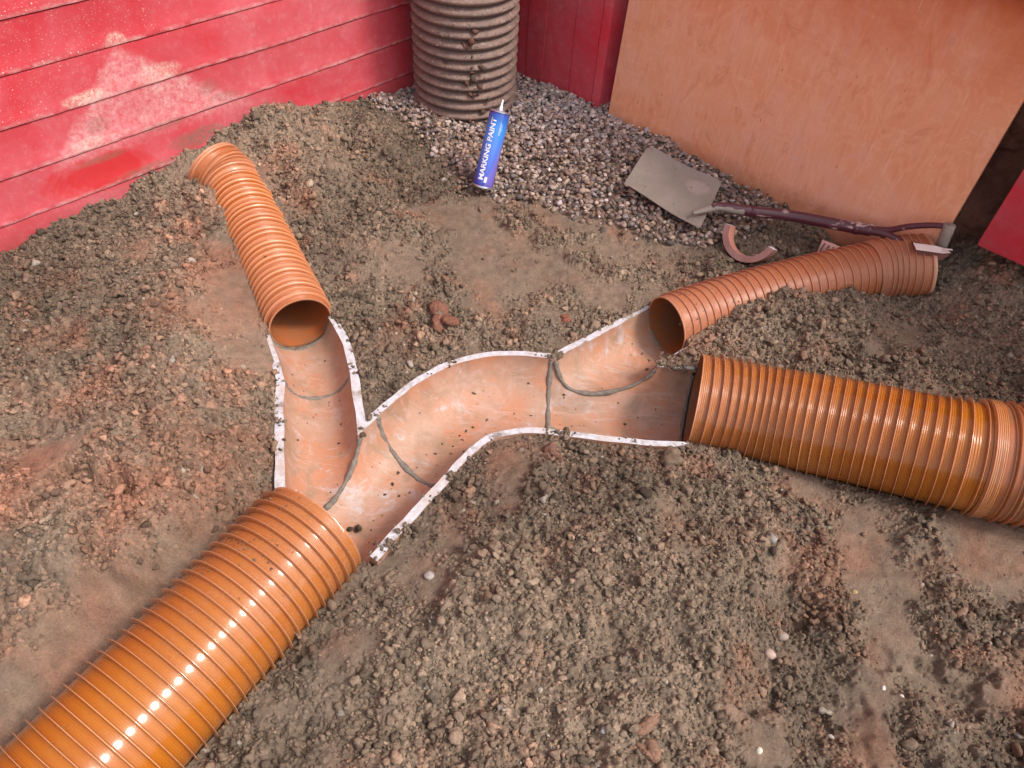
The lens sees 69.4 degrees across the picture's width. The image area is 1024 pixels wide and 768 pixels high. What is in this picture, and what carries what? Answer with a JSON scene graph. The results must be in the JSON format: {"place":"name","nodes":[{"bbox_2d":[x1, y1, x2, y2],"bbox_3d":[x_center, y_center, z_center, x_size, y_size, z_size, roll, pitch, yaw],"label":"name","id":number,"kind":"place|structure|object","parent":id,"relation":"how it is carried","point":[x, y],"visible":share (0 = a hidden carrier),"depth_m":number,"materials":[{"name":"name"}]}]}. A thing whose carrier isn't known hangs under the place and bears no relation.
{"place":"outdoors","nodes":[
{"label":"outdoors","id":0,"kind":"place"},
{"bbox_2d":[0,79,1023,767],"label":"ground","id":1,"kind":"structure","parent":0,"point":[70,639],"depth_m":1.49,"materials":[{"name":"soil"}]},
{"bbox_2d":[0,487,360,767],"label":"ribbed pipe","id":2,"kind":"object","parent":1,"relation":"on","point":[173,676],"visible":0.97,"depth_m":1.22,"materials":[{"name":"orange plastic"}]},
{"bbox_2d":[0,0,414,251],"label":"board wall","id":3,"kind":"structure","parent":1,"relation":"on","point":[108,100],"depth_m":2.03,"materials":[{"name":"red paint"}]},
{"bbox_2d":[188,142,330,346],"bbox_3d":[-0.711,-0.418,2.064,0.203,0.256,0.729,-23,52,-23],"label":"ribbed pipe","id":4,"kind":"object","parent":1,"relation":"on","point":[293,304],"visible":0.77,"depth_m":1.98,"materials":[{"name":"orange plastic"}]},
{"bbox_2d":[306,179,313,187],"bbox_3d":[-0.591,-0.586,2.163,0.021,0.021,0.026,4,47,0],"label":"pebble","id":5,"kind":"object","parent":1,"relation":"on","point":[310,182],"visible":1,"depth_m":2.16,"materials":[{"name":"beige stone"}]},
{"bbox_2d":[267,316,356,399],"bbox_3d":[-0.501,-0.052,1.860,0.197,0.100,0.214,-16,50,-18],"label":"clay channel","id":6,"kind":"object","parent":1,"relation":"on","point":[315,377],"visible":0.89,"depth_m":1.86,"materials":[{"name":"orange ceramic"}]},
{"bbox_2d":[274,369,450,566],"bbox_3d":[-0.376,0.198,1.659,0.314,0.132,0.544,-28,55,-26],"label":"clay junction","id":7,"kind":"object","parent":1,"relation":"on","point":[316,463],"visible":0.86,"depth_m":1.67,"materials":[{"name":"orange ceramic"}]},
{"bbox_2d":[355,524,361,532],"bbox_3d":[-0.333,0.312,1.606,0.018,0.020,0.021,4,47,0],"label":"soil clod","id":8,"kind":"object","parent":7,"relation":"on","point":[358,527],"visible":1,"depth_m":1.60,"materials":[{"name":"brown soil"}]},
{"bbox_2d":[424,571,433,579],"bbox_3d":[-0.158,0.365,1.409,0.021,0.014,0.019,4,47,0],"label":"pebble","id":9,"kind":"object","parent":1,"relation":"on","point":[428,575],"visible":1,"depth_m":1.40,"materials":[{"name":"white stone"}]},
{"bbox_2d":[429,299,449,332],"bbox_3d":[-0.191,-0.170,1.919,0.056,0.060,0.097,4,47,0],"label":"clay lump","id":10,"kind":"object","parent":1,"relation":"on","point":[435,306],"visible":0.82,"depth_m":1.92,"materials":[{"name":"orange soil"}]},
{"bbox_2d":[441,315,459,326],"bbox_3d":[-0.159,-0.160,1.901,0.052,0.039,0.040,4,47,0],"label":"clay lump","id":11,"kind":"object","parent":1,"relation":"on","point":[447,320],"visible":0.98,"depth_m":1.89,"materials":[{"name":"orange soil"}]},
{"bbox_2d":[373,351,551,487],"bbox_3d":[-0.077,0.089,1.777,0.474,0.130,0.316,-22,52,-22],"label":"clay bend","id":12,"kind":"object","parent":1,"relation":"on","point":[443,399],"visible":0.81,"depth_m":1.82,"materials":[{"name":"orange ceramic"}]},
{"bbox_2d":[410,0,519,124],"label":"riser pipe","id":13,"kind":"object","parent":1,"relation":"on","point":[465,60],"visible":0.84,"depth_m":2.42,"materials":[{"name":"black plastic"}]},
{"bbox_2d":[179,209,794,598],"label":"soil crumbs","id":14,"kind":"object","parent":1,"relation":"on","point":[661,361],"visible":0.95,"depth_m":1.67,"materials":[{"name":"brown soil"}]},
{"bbox_2d":[540,442,563,460],"bbox_3d":[0.087,0.157,1.635,0.054,0.039,0.046,4,47,0],"label":"soil clod","id":15,"kind":"object","parent":1,"relation":"on","point":[550,449],"visible":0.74,"depth_m":1.62,"materials":[{"name":"brown soil"}]},
{"bbox_2d":[560,314,570,322],"bbox_3d":[0.142,-0.171,1.961,0.031,0.022,0.034,4,47,0],"label":"clay lump","id":16,"kind":"object","parent":1,"relation":"on","point":[565,317],"visible":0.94,"depth_m":1.96,"materials":[{"name":"orange soil"}]},
{"bbox_2d":[516,0,628,108],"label":"upright planks","id":17,"kind":"object","parent":1,"relation":"on","point":[572,46],"visible":0.55,"depth_m":2.60,"materials":[{"name":"red paint"}]},
{"bbox_2d":[600,726,605,733],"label":"pebble","id":18,"kind":"object","parent":1,"relation":"on","point":[602,730],"visible":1,"depth_m":1.23,"materials":[{"name":"grey stone"}]},
{"bbox_2d":[545,306,696,449],"bbox_3d":[0.272,-0.001,1.883,0.372,0.130,0.492,4,47,0],"label":"clay junction","id":19,"kind":"object","parent":1,"relation":"on","point":[588,368],"visible":0.77,"depth_m":1.87,"materials":[{"name":"orange ceramic"}]},
{"bbox_2d":[635,737,661,763],"bbox_3d":[0.223,0.605,1.221,0.047,0.032,0.036,16,48,11],"label":"clay lump","id":20,"kind":"object","parent":1,"relation":"on","point":[650,749],"visible":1,"depth_m":1.21,"materials":[{"name":"brown soil"}]},
{"bbox_2d":[637,712,660,735],"bbox_3d":[0.227,0.573,1.255,0.065,0.040,0.034,-32,56,-29],"label":"clay lump","id":21,"kind":"object","parent":1,"relation":"on","point":[648,723],"visible":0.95,"depth_m":1.24,"materials":[{"name":"soil"}]},
{"bbox_2d":[660,445,684,464],"bbox_3d":[0.360,0.169,1.660,0.082,0.065,0.064,-16,50,-18],"label":"soil clod","id":22,"kind":"object","parent":1,"relation":"on","point":[671,455],"visible":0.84,"depth_m":1.63,"materials":[{"name":"brown soil"}]},
{"bbox_2d":[723,223,777,262],"bbox_3d":[0.663,-0.387,2.107,0.072,0.084,0.161,-34,57,-30],"label":"clay offcut","id":23,"kind":"object","parent":1,"relation":"on","point":[734,252],"visible":1,"depth_m":2.10,"materials":[{"name":"orange ceramic"}]},
{"bbox_2d":[756,747,762,753],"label":"pebble","id":24,"kind":"object","parent":1,"relation":"on","point":[759,750],"visible":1,"depth_m":1.26,"materials":[{"name":"white stone"}]},
{"bbox_2d":[765,648,775,659],"bbox_3d":[0.480,0.503,1.377,0.022,0.016,0.018,4,47,0],"label":"pebble","id":25,"kind":"object","parent":1,"relation":"on","point":[770,654],"visible":1,"depth_m":1.37,"materials":[{"name":"beige stone"}]},
{"bbox_2d":[769,533,776,543],"bbox_3d":[0.524,0.310,1.486,0.017,0.014,0.023,4,47,0],"label":"pebble","id":26,"kind":"object","parent":1,"relation":"on","point":[773,538],"visible":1,"depth_m":1.48,"materials":[{"name":"white stone"}]},
{"bbox_2d":[777,632,788,640],"bbox_3d":[0.515,0.481,1.412,0.026,0.018,0.018,4,47,0],"label":"pebble","id":27,"kind":"object","parent":1,"relation":"on","point":[784,636],"visible":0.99,"depth_m":1.41,"materials":[{"name":"beige stone"}]},
{"bbox_2d":[649,233,937,354],"bbox_3d":[0.781,-0.263,2.028,0.826,0.235,0.217,-10,49,-13],"label":"ribbed pipe","id":28,"kind":"object","parent":1,"relation":"on","point":[886,266],"visible":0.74,"depth_m":2.00,"materials":[{"name":"orange plastic"}]},
{"bbox_2d":[912,241,952,259],"bbox_3d":[1.125,-0.358,1.997,0.100,0.051,0.056,14,48,9],"label":"clay shard","id":29,"kind":"object","parent":28,"relation":"on","point":[940,253],"visible":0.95,"depth_m":1.98,"materials":[{"name":"ceramic"}]},
{"bbox_2d":[818,240,839,251],"bbox_3d":[0.930,-0.370,2.134,0.104,0.057,0.046,36,55,26],"label":"fitting offcut","id":30,"kind":"object","parent":1,"relation":"on","point":[825,245],"visible":0.3,"depth_m":2.13,"materials":[{"name":"pink ceramic"}]},
{"bbox_2d":[684,352,1023,528],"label":"ribbed pipe","id":31,"kind":"object","parent":1,"relation":"on","point":[948,452],"visible":0.91,"depth_m":1.57,"materials":[{"name":"orange plastic"}]},
{"bbox_2d":[356,71,787,247],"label":"gravel","id":32,"kind":"structure","parent":0,"point":[589,178],"depth_m":2.41,"materials":[{"name":"grey gravel"}]},
{"bbox_2d":[473,100,509,189],"bbox_3d":[-0.062,-0.715,2.235,0.063,0.246,0.158,22,50,16],"label":"paint can","id":33,"kind":"object","parent":32,"relation":"on","point":[492,144],"visible":1,"depth_m":2.22,"materials":[{"name":"blue metal"}]},
{"bbox_2d":[624,147,955,248],"bbox_3d":[0.737,-0.502,2.105,0.917,0.156,0.254,29,52,21],"label":"shovel","id":34,"kind":"object","parent":32,"relation":"on","point":[676,188],"visible":0.94,"depth_m":2.21,"materials":[{"name":"metal"}]},
{"bbox_2d":[608,0,1023,246],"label":"plywood sheet","id":35,"kind":"object","parent":32,"relation":"on","point":[886,113],"visible":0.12,"depth_m":2.06,"materials":[{"name":"orange wood"}]},
{"bbox_2d":[952,103,1023,239],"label":"soil bank","id":36,"kind":"structure","parent":0,"point":[999,176],"depth_m":2.01,"materials":[{"name":"brown soil"}]},
{"bbox_3d":[1.527,-0.611,1.339,1.850,0.142,0.041,36,55,27],"label":"waling beam","id":37,"kind":"object","parent":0,"visible":0},
{"bbox_2d":[978,169,1023,265],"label":"red panel","id":38,"kind":"object","parent":37,"relation":"attached to","point":[1003,235],"visible":1,"depth_m":1.89,"materials":[{"name":"paint"}]}
]}

